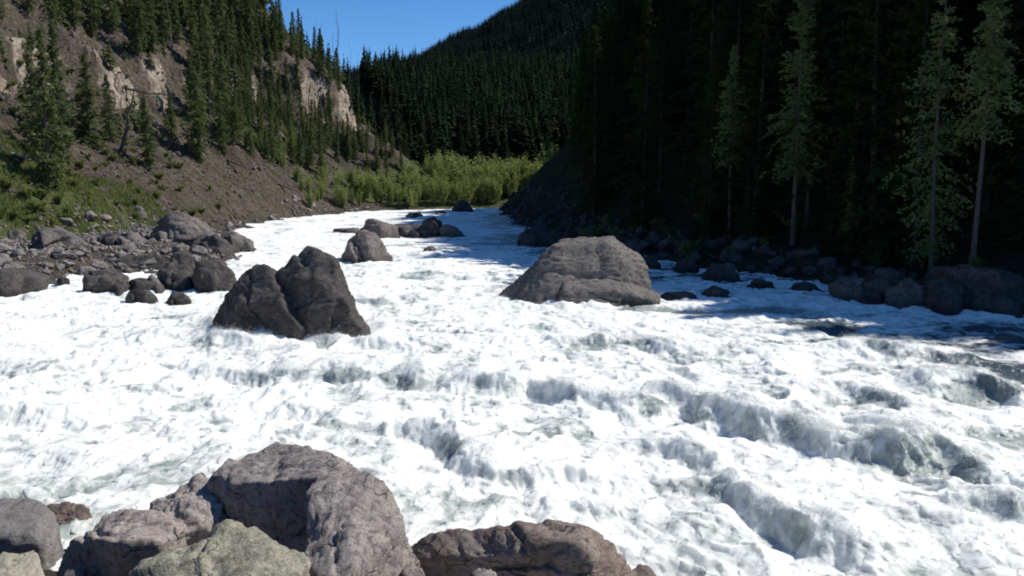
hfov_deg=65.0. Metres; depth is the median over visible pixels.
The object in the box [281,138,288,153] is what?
willow shrub
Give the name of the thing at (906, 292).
boulder
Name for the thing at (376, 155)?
conifer tree
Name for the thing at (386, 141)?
conifer tree
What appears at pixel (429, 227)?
boulder
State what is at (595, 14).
conifer tree
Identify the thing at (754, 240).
stone
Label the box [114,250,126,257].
stone
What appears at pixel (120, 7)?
conifer tree
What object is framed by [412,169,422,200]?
willow shrub
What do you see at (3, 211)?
bush
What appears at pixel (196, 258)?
stone
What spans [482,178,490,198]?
willow shrub
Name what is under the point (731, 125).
conifer tree
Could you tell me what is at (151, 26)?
conifer tree
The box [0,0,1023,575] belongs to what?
terrain
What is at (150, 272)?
stone
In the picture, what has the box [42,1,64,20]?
conifer tree
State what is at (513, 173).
willow shrub
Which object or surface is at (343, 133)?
conifer tree
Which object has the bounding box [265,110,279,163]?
conifer tree
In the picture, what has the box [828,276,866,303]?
boulder
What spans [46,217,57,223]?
bush
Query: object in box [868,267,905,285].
boulder
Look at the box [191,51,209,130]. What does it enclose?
conifer tree
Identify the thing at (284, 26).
conifer tree
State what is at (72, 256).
stone
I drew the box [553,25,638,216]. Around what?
conifer tree
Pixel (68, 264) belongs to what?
stone
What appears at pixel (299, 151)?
conifer tree
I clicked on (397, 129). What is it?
conifer tree
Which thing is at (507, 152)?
conifer tree
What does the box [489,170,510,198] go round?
willow shrub
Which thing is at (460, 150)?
conifer tree
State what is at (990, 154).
conifer tree
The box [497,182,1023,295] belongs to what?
shaded rubble
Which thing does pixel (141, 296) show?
boulder
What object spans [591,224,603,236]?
bush
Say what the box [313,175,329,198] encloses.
willow shrub
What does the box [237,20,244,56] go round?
conifer tree
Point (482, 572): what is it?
boulder
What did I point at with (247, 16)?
conifer tree
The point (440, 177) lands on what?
willow shrub
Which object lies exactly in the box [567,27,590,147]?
conifer tree
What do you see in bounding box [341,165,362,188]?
willow shrub
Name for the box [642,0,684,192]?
conifer tree
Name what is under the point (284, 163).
willow shrub
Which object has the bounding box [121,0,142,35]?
conifer tree
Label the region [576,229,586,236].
stone
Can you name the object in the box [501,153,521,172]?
willow shrub
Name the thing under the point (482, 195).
willow shrub
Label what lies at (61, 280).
boulder
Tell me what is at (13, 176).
bush
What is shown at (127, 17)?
conifer tree
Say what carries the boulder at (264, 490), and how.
on the terrain at (1006, 258)
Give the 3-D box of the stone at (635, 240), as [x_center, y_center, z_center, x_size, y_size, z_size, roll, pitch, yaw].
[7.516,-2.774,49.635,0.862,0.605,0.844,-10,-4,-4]
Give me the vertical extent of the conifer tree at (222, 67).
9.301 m
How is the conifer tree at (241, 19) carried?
on the terrain at (1006, 258)
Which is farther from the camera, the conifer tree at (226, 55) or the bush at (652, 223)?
the conifer tree at (226, 55)
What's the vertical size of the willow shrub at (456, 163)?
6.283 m
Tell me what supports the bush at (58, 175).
on the terrain at (1006, 258)
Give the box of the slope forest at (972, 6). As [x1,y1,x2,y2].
[598,0,1023,124]
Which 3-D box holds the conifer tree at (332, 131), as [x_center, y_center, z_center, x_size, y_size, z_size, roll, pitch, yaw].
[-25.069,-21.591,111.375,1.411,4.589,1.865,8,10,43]
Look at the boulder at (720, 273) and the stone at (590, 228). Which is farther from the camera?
the stone at (590, 228)
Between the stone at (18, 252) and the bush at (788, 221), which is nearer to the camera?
the stone at (18, 252)
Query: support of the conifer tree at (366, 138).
on the terrain at (1006, 258)
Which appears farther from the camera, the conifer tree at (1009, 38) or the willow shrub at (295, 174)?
the willow shrub at (295, 174)
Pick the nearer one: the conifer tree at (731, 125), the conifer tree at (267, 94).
the conifer tree at (731, 125)
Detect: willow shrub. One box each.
[238,127,250,147]
[251,130,263,147]
[256,137,267,151]
[280,125,302,144]
[280,149,289,168]
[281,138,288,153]
[292,166,300,182]
[293,139,302,162]
[298,176,305,190]
[304,172,316,193]
[304,188,316,208]
[312,164,333,183]
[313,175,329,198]
[314,187,319,200]
[324,181,349,206]
[331,172,342,188]
[337,185,348,207]
[340,166,359,186]
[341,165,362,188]
[343,187,358,203]
[353,165,379,197]
[353,170,373,200]
[353,191,363,205]
[366,172,386,202]
[377,185,387,201]
[378,168,392,190]
[382,175,396,200]
[387,188,395,202]
[391,181,406,205]
[395,160,417,176]
[398,179,420,208]
[399,171,417,200]
[403,173,426,197]
[405,169,419,197]
[405,181,424,206]
[411,172,427,200]
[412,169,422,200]
[418,164,428,178]
[422,158,435,179]
[422,173,439,203]
[422,185,427,200]
[423,149,450,173]
[423,178,435,199]
[426,183,438,202]
[430,161,449,181]
[432,170,447,184]
[434,148,449,172]
[435,149,479,168]
[435,183,449,204]
[436,152,472,174]
[436,174,450,204]
[440,153,471,198]
[448,154,468,172]
[448,177,461,203]
[454,168,466,185]
[455,184,465,200]
[456,155,470,184]
[456,177,479,202]
[456,180,467,194]
[460,156,497,181]
[464,174,483,202]
[470,174,488,198]
[474,159,496,181]
[475,180,489,202]
[479,149,504,171]
[482,157,509,182]
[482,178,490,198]
[486,182,498,203]
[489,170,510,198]
[489,174,506,202]
[498,171,520,196]
[500,159,540,186]
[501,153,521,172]
[505,153,539,186]
[506,161,524,190]
[507,184,514,196]
[509,178,518,191]
[528,159,540,174]
[537,139,558,164]
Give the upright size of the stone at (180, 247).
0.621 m
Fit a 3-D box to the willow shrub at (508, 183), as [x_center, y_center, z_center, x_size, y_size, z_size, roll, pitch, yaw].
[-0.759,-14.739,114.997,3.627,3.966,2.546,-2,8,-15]
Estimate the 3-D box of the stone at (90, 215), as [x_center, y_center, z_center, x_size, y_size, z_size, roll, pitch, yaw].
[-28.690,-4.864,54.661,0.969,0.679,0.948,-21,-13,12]
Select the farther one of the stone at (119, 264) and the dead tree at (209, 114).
the dead tree at (209, 114)
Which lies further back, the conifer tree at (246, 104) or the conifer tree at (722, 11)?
the conifer tree at (246, 104)
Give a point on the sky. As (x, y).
(374, 24)
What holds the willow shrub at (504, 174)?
on the terrain at (1006, 258)
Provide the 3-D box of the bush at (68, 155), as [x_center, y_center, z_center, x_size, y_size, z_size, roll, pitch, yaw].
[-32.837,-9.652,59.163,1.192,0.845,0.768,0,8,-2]
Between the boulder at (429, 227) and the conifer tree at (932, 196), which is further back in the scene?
the boulder at (429, 227)
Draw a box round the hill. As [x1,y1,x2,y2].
[455,0,613,60]
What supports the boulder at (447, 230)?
in the river water
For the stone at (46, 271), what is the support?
on the terrain at (1006, 258)
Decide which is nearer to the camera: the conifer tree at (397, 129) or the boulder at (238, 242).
the boulder at (238, 242)
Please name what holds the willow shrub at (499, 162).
on the terrain at (1006, 258)
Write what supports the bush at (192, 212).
on the terrain at (1006, 258)
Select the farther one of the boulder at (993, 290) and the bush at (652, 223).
the bush at (652, 223)
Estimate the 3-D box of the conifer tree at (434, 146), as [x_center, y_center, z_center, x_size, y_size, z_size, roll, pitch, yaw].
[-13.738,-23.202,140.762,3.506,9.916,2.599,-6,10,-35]
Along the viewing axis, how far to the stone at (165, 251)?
42.34 m
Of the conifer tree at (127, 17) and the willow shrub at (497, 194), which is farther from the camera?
the willow shrub at (497, 194)
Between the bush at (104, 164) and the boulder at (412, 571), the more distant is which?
the bush at (104, 164)
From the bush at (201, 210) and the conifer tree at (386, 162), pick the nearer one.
the bush at (201, 210)
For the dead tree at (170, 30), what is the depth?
95.25 m
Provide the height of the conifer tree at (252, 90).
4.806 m
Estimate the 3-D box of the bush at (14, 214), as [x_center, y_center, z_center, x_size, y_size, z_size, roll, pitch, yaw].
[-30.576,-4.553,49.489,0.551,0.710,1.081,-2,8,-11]
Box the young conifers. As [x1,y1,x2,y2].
[0,0,379,149]
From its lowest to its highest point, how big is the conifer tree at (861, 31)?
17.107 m
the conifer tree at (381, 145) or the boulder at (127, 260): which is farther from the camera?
the conifer tree at (381, 145)
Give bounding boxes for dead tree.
[11,152,40,163]
[119,84,136,149]
[125,88,189,98]
[167,1,172,48]
[208,91,209,137]
[226,158,251,169]
[277,183,302,192]
[334,16,340,62]
[347,49,352,105]
[357,53,361,112]
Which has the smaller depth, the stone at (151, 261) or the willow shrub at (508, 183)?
the stone at (151, 261)
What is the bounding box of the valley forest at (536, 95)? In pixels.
[300,16,589,164]
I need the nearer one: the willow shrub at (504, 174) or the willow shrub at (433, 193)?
the willow shrub at (433, 193)
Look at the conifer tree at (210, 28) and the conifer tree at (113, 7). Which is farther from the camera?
the conifer tree at (210, 28)
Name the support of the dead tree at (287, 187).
on the terrain at (1006, 258)
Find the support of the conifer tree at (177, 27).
on the terrain at (1006, 258)
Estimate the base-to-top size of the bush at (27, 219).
0.677 m
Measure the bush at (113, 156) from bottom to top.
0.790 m
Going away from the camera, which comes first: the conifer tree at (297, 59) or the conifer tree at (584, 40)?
the conifer tree at (584, 40)
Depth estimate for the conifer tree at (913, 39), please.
36.97 m
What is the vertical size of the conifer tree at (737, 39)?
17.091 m
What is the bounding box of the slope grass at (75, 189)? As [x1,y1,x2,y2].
[0,127,168,239]
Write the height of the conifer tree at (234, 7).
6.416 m
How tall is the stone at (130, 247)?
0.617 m
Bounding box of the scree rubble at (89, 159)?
[0,0,414,239]
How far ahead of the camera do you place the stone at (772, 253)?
39.40 m
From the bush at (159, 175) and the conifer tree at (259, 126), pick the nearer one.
the bush at (159, 175)
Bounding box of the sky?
[265,0,520,72]
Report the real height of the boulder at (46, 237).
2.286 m
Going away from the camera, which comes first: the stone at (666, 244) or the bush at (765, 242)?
the bush at (765, 242)
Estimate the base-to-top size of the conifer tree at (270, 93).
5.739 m
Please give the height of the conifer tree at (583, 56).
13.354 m
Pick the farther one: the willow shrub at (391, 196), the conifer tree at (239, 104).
the willow shrub at (391, 196)
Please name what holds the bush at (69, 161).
on the terrain at (1006, 258)
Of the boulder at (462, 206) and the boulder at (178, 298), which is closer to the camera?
the boulder at (178, 298)
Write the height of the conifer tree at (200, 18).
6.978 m
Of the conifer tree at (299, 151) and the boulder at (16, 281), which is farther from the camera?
the conifer tree at (299, 151)
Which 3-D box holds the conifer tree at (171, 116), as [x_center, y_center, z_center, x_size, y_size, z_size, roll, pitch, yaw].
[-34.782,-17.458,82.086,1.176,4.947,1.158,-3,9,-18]
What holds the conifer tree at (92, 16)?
on the terrain at (1006, 258)
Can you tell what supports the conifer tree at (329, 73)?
on the terrain at (1006, 258)
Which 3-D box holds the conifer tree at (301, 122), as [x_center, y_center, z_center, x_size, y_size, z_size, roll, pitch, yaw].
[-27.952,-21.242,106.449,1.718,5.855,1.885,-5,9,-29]
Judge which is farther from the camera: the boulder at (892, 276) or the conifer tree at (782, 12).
the conifer tree at (782, 12)
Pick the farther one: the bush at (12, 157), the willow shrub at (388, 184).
the willow shrub at (388, 184)
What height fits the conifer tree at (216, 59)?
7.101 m
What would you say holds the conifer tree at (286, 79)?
on the terrain at (1006, 258)
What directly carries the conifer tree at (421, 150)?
on the terrain at (1006, 258)
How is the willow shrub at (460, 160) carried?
on the terrain at (1006, 258)
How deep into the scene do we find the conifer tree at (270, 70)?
108.53 m
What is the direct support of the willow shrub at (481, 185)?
on the terrain at (1006, 258)
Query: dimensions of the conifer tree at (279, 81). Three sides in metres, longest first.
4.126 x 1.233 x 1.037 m
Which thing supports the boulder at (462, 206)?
in the river water
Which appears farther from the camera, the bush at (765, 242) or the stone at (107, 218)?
the stone at (107, 218)
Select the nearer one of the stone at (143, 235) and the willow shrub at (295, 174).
the stone at (143, 235)
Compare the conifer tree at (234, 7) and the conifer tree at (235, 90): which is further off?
the conifer tree at (234, 7)
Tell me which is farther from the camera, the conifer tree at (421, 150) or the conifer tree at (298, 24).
the conifer tree at (421, 150)
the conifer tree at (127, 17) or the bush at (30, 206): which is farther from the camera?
the conifer tree at (127, 17)
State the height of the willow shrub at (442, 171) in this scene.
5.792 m
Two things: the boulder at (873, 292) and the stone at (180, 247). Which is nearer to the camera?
the boulder at (873, 292)
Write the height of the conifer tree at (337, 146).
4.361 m
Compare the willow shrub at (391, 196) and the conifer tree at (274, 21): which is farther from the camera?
the conifer tree at (274, 21)
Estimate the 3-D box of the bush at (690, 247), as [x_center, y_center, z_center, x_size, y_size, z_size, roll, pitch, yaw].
[9.452,-2.256,43.396,2.041,1.299,0.821,0,8,2]
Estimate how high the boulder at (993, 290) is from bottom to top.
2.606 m
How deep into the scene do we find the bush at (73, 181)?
56.36 m
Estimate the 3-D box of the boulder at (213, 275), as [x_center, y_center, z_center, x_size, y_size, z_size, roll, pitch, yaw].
[-12.615,-0.161,33.476,2.174,2.106,1.785,0,8,0]
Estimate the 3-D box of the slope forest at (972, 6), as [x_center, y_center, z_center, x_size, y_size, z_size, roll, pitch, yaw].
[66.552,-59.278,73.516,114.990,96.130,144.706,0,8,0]
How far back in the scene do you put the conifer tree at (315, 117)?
111.76 m
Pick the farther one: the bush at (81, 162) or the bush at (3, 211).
the bush at (81, 162)
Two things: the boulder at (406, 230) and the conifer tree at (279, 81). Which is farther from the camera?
the conifer tree at (279, 81)
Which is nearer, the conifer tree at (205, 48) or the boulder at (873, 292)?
the boulder at (873, 292)
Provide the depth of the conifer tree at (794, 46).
48.79 m
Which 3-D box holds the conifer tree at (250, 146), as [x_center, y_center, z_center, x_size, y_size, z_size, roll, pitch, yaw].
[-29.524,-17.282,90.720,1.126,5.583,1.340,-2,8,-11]
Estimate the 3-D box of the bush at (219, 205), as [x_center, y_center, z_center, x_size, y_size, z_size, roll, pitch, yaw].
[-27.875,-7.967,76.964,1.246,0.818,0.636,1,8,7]
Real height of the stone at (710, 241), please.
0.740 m
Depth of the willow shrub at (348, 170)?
106.61 m
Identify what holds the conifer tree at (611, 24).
on the terrain at (1006, 258)
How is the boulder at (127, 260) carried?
on the terrain at (1006, 258)
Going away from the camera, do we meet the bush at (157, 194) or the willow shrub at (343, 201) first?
the bush at (157, 194)
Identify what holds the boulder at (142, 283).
in the river water
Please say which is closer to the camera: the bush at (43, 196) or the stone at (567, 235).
the bush at (43, 196)
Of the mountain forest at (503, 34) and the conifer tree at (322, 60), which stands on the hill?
the mountain forest at (503, 34)
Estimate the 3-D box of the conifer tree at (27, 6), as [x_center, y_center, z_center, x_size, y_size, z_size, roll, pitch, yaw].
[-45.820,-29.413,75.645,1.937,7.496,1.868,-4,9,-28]
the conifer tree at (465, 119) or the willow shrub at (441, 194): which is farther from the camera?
the conifer tree at (465, 119)
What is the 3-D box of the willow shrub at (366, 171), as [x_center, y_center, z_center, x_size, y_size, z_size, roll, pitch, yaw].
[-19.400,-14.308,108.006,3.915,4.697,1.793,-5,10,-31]
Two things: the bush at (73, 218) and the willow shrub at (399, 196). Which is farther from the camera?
the willow shrub at (399, 196)
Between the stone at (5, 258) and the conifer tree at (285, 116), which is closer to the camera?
the stone at (5, 258)
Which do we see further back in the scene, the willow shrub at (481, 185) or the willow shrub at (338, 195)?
the willow shrub at (481, 185)
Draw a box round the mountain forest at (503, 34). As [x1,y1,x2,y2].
[345,0,614,99]
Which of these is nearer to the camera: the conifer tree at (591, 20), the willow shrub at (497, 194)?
the conifer tree at (591, 20)
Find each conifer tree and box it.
[0,0,6,17]
[14,52,53,160]
[17,0,38,15]
[20,26,75,194]
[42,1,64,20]
[42,19,76,165]
[44,0,58,23]
[57,0,85,26]
[68,53,105,147]
[81,0,104,38]
[92,0,104,19]
[98,74,121,141]
[100,0,122,34]
[115,0,125,14]
[120,0,137,23]
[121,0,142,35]
[126,0,149,55]
[132,97,160,166]
[140,0,159,39]
[144,0,161,52]
[151,0,167,39]
[154,0,173,45]
[165,0,177,32]
[166,93,176,138]
[170,0,185,43]
[175,0,190,28]
[176,66,215,157]
[181,57,193,110]
[185,18,206,87]
[186,0,197,36]
[186,48,194,81]
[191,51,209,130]
[194,0,214,48]
[194,0,216,25]
[194,125,203,163]
[196,5,204,56]
[198,9,217,82]
[202,54,218,114]
[204,9,215,50]
[209,0,219,33]
[211,0,225,50]
[211,57,234,137]
[212,0,232,18]
[212,41,221,89]
[214,65,226,114]
[214,92,230,156]
[217,41,233,97]
[222,15,234,60]
[223,48,248,112]
[224,34,232,91]
[224,73,232,121]
[224,93,244,144]
[228,0,240,11]
[228,7,241,63]
[229,87,241,139]
[230,0,238,33]
[236,13,242,46]
[236,30,249,68]
[236,54,250,100]
[236,81,246,132]
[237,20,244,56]
[239,0,257,34]
[240,9,244,38]
[241,64,256,117]
[242,0,257,58]
[242,91,251,123]
[243,43,255,86]
[246,35,256,76]
[246,110,255,156]
[248,70,255,99]
[249,18,257,64]
[249,94,255,122]
[252,0,255,24]
[253,18,262,44]
[254,0,260,16]
[254,29,263,54]
[254,37,263,75]
[255,91,264,115]
[255,106,263,143]
[256,74,267,118]
[257,6,264,34]
[257,98,264,130]
[258,0,270,25]
[260,129,270,163]
[261,13,271,48]
[265,48,276,92]
[265,81,273,112]
[265,81,276,120]
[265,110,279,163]
[266,108,273,148]
[268,0,277,23]
[269,9,279,50]
[269,98,275,122]
[270,0,279,40]
[272,28,280,61]
[273,88,282,128]
[273,114,283,166]
[276,0,284,23]
[277,9,286,51]
[277,69,283,98]
[277,85,283,122]
[280,10,287,40]
[282,58,290,92]
[283,102,287,136]
[284,80,295,124]
[285,105,296,136]
[286,22,296,55]
[287,11,299,48]
[287,119,293,154]
[288,132,297,165]
[290,49,304,94]
[294,82,308,122]
[295,8,303,45]
[295,124,305,166]
[296,32,306,58]
[296,105,306,147]
[303,117,313,150]
[303,122,318,166]
[303,135,311,166]
[308,99,315,138]
[309,27,317,60]
[312,100,318,127]
[314,53,323,79]
[314,117,327,152]
[316,133,324,172]
[317,28,324,64]
[317,35,325,74]
[317,95,324,125]
[322,109,332,148]
[324,87,334,114]
[325,100,334,127]
[326,50,333,85]
[329,115,335,145]
[332,59,338,84]
[333,48,345,85]
[333,115,339,141]
[334,132,340,162]
[336,65,342,92]
[340,119,346,148]
[342,126,351,155]
[344,113,353,148]
[346,125,352,161]
[351,126,361,159]
[355,109,366,151]
[360,129,366,153]
[364,127,370,152]
[364,146,370,169]
[372,137,380,169]
[378,132,383,155]
[379,104,394,143]
[383,118,388,145]
[383,145,390,176]
[386,86,411,157]
[389,128,395,156]
[398,148,403,169]
[401,122,410,159]
[416,117,429,170]
[424,108,432,155]
[430,127,440,164]
[456,126,465,163]
[458,102,472,153]
[468,127,483,168]
[499,99,511,152]
[502,141,511,165]
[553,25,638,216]
[561,5,607,148]
[563,42,599,184]
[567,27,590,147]
[567,38,587,140]
[569,35,607,166]
[570,16,604,121]
[583,69,608,175]
[585,11,626,156]
[609,0,676,229]
[622,31,656,156]
[629,81,651,177]
[630,0,661,93]
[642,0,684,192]
[656,0,753,212]
[682,53,734,239]
[687,20,749,235]
[694,0,781,215]
[695,0,748,108]
[699,0,807,241]
[710,44,750,238]
[741,0,793,183]
[742,0,835,165]
[757,0,831,245]
[776,0,845,227]
[782,0,812,74]
[784,0,867,196]
[784,0,917,252]
[804,0,959,267]
[815,0,933,186]
[836,156,860,254]
[845,0,991,272]
[855,0,997,200]
[858,3,916,155]
[877,0,981,271]
[940,0,1023,213]
[946,0,1023,266]
[958,18,1023,255]
[973,1,1023,185]
[976,2,1023,136]
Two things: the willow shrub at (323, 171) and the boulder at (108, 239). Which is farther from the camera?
the willow shrub at (323, 171)
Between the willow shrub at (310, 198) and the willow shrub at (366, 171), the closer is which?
the willow shrub at (310, 198)
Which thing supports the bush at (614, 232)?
on the terrain at (1006, 258)
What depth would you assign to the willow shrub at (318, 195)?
97.04 m
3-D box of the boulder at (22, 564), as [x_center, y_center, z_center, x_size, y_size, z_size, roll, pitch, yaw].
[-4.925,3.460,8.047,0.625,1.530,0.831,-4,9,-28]
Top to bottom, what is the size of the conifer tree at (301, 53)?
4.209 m
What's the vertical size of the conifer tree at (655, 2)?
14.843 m
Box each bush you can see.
[0,150,16,161]
[0,175,10,186]
[0,204,8,218]
[1,175,19,188]
[7,78,17,85]
[8,140,20,149]
[9,104,20,112]
[9,208,20,218]
[11,172,18,179]
[16,58,23,64]
[17,213,38,222]
[18,151,27,161]
[21,183,39,196]
[22,183,54,196]
[23,187,32,196]
[26,201,42,210]
[27,199,40,212]
[38,188,51,198]
[38,200,47,210]
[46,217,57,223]
[53,169,67,179]
[53,191,65,203]
[58,209,75,217]
[59,152,73,159]
[61,157,72,166]
[61,204,70,212]
[63,177,79,186]
[67,169,84,176]
[68,215,79,222]
[76,157,85,167]
[92,176,99,185]
[94,146,112,154]
[96,141,103,149]
[100,160,110,166]
[109,151,121,159]
[113,198,120,206]
[123,155,136,164]
[123,200,132,206]
[125,195,139,204]
[134,212,141,220]
[136,185,142,192]
[150,170,165,178]
[153,189,163,198]
[159,184,168,190]
[164,160,175,168]
[174,161,184,168]
[177,182,189,190]
[182,205,202,216]
[193,204,212,213]
[214,201,225,208]
[579,228,594,236]
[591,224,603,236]
[597,215,610,224]
[608,225,623,236]
[627,224,642,232]
[649,217,656,228]
[668,234,701,253]
[679,247,698,257]
[725,240,733,251]
[760,237,769,245]
[773,210,801,231]
[861,249,887,267]
[968,256,985,267]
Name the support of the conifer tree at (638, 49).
on the terrain at (1006, 258)
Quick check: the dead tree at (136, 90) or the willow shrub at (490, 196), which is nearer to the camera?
the dead tree at (136, 90)
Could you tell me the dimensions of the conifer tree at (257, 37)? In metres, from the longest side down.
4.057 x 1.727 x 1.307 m
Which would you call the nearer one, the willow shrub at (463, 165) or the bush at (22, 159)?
the bush at (22, 159)
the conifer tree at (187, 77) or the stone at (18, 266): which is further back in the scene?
the conifer tree at (187, 77)
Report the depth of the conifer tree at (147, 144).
70.17 m
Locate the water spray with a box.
[1,283,1023,556]
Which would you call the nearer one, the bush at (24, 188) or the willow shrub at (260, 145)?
the bush at (24, 188)
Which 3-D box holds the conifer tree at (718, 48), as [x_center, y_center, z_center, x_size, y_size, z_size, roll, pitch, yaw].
[12.258,-9.033,46.926,4.378,13.012,3.316,6,10,34]
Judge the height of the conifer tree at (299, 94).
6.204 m
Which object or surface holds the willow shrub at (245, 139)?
on the terrain at (1006, 258)
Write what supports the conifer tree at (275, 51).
on the terrain at (1006, 258)
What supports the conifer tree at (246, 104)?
on the terrain at (1006, 258)
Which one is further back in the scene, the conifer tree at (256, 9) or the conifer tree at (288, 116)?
the conifer tree at (256, 9)
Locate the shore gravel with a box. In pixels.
[0,203,242,283]
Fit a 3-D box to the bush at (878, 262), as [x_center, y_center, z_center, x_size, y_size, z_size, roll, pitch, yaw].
[16.315,-1.353,36.216,1.190,0.977,0.607,3,9,20]
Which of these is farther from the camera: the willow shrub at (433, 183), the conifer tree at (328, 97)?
the conifer tree at (328, 97)
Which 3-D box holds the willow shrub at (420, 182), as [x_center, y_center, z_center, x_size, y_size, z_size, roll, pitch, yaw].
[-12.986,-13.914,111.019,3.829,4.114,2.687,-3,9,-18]
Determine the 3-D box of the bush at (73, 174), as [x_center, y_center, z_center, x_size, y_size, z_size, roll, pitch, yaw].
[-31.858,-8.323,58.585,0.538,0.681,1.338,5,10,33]
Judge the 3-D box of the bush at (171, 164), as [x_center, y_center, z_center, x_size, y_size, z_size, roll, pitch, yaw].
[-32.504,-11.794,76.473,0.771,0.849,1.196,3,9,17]
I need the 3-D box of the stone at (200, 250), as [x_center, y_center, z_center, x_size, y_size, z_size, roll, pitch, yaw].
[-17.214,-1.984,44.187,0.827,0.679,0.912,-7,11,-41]
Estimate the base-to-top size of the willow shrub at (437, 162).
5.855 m
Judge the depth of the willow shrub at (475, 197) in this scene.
112.11 m
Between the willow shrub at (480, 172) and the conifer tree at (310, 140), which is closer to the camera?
the conifer tree at (310, 140)
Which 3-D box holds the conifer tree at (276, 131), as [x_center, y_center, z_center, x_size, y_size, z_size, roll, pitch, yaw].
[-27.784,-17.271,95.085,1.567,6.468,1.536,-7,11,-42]
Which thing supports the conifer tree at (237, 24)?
on the terrain at (1006, 258)
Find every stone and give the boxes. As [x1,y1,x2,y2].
[0,237,11,244]
[0,243,12,252]
[0,254,10,263]
[1,264,13,267]
[11,249,25,256]
[12,264,24,267]
[41,262,53,268]
[42,270,50,273]
[49,279,56,283]
[52,251,66,258]
[55,263,65,268]
[58,218,72,225]
[62,261,73,266]
[63,563,87,575]
[66,253,77,258]
[73,251,84,257]
[77,266,96,275]
[84,211,97,220]
[90,261,108,268]
[101,214,111,221]
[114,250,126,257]
[116,262,125,267]
[121,243,136,252]
[133,249,144,253]
[139,232,148,239]
[140,258,156,264]
[144,271,157,273]
[158,248,171,253]
[172,244,188,251]
[191,245,207,255]
[192,255,199,262]
[562,232,573,238]
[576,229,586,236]
[584,226,595,232]
[623,241,638,250]
[627,238,639,242]
[633,564,656,575]
[634,241,653,251]
[657,236,677,251]
[704,239,718,246]
[719,250,732,262]
[729,251,742,262]
[730,239,752,253]
[746,236,759,246]
[767,250,777,256]
[785,267,797,273]
[806,247,819,254]
[817,257,838,266]
[864,272,872,280]
[923,270,930,284]
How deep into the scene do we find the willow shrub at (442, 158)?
119.15 m
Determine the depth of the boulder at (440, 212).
96.40 m
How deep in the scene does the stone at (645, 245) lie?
47.75 m
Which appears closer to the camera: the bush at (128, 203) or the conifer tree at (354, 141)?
the bush at (128, 203)
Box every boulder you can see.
[0,268,49,296]
[0,497,63,569]
[0,550,44,575]
[7,229,25,240]
[31,227,82,248]
[47,501,92,525]
[56,508,186,575]
[57,276,69,285]
[82,268,129,295]
[97,232,118,245]
[103,254,165,269]
[117,232,146,245]
[125,289,157,303]
[128,278,154,289]
[128,519,311,575]
[134,205,147,218]
[147,274,167,293]
[149,211,212,245]
[149,472,225,545]
[157,264,192,291]
[164,251,194,270]
[165,291,191,305]
[191,259,236,292]
[200,235,235,257]
[205,441,348,551]
[212,246,370,339]
[220,232,256,252]
[304,464,419,575]
[332,227,359,232]
[340,229,392,263]
[360,218,400,237]
[395,223,422,237]
[402,566,424,575]
[405,212,422,217]
[411,519,636,575]
[416,216,441,237]
[422,246,435,251]
[435,210,445,213]
[439,224,465,237]
[452,200,473,211]
[470,568,496,575]
[499,236,660,306]
[517,225,561,246]
[642,255,660,269]
[660,291,697,300]
[673,257,698,273]
[700,285,729,297]
[702,263,740,282]
[746,278,776,288]
[789,281,822,291]
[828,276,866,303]
[862,279,890,304]
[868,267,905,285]
[884,277,925,308]
[924,276,963,315]
[928,265,959,282]
[957,264,1023,317]
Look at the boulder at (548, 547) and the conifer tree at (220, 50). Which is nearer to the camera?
the boulder at (548, 547)
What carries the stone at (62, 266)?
on the terrain at (1006, 258)
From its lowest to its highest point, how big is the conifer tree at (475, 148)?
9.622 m
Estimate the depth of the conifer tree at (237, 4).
110.14 m
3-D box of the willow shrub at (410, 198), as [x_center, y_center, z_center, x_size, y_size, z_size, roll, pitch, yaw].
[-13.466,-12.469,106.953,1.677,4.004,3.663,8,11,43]
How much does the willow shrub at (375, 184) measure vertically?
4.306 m
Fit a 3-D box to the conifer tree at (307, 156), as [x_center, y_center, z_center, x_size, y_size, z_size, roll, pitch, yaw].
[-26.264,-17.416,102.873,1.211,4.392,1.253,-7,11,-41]
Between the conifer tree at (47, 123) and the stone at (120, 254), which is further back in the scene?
the conifer tree at (47, 123)
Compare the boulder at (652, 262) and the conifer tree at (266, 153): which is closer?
the boulder at (652, 262)
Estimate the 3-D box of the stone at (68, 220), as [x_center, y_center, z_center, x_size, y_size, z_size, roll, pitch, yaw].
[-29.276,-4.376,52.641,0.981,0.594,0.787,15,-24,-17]
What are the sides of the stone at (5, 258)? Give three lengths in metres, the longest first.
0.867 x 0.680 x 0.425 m
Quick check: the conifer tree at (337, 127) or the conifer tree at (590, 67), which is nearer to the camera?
the conifer tree at (590, 67)
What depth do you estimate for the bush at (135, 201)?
61.56 m
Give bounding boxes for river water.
[0,208,1023,575]
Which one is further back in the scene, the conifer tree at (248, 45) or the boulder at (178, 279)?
the conifer tree at (248, 45)
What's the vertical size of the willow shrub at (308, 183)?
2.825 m
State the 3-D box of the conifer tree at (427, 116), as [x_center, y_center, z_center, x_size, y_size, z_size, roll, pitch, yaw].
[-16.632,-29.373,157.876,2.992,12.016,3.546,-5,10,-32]
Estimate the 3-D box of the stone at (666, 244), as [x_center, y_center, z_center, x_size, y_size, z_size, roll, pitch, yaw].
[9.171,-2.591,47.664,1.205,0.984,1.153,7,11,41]
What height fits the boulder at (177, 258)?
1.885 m
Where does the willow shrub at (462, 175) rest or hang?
on the terrain at (1006, 258)
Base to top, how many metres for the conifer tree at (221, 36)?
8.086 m
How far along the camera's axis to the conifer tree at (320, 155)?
103.19 m
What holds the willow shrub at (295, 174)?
on the terrain at (1006, 258)
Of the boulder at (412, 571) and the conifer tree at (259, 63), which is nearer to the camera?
the boulder at (412, 571)
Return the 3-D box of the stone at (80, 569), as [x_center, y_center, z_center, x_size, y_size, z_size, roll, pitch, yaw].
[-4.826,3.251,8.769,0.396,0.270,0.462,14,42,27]
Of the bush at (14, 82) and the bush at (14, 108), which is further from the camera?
the bush at (14, 82)
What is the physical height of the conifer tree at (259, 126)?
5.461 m

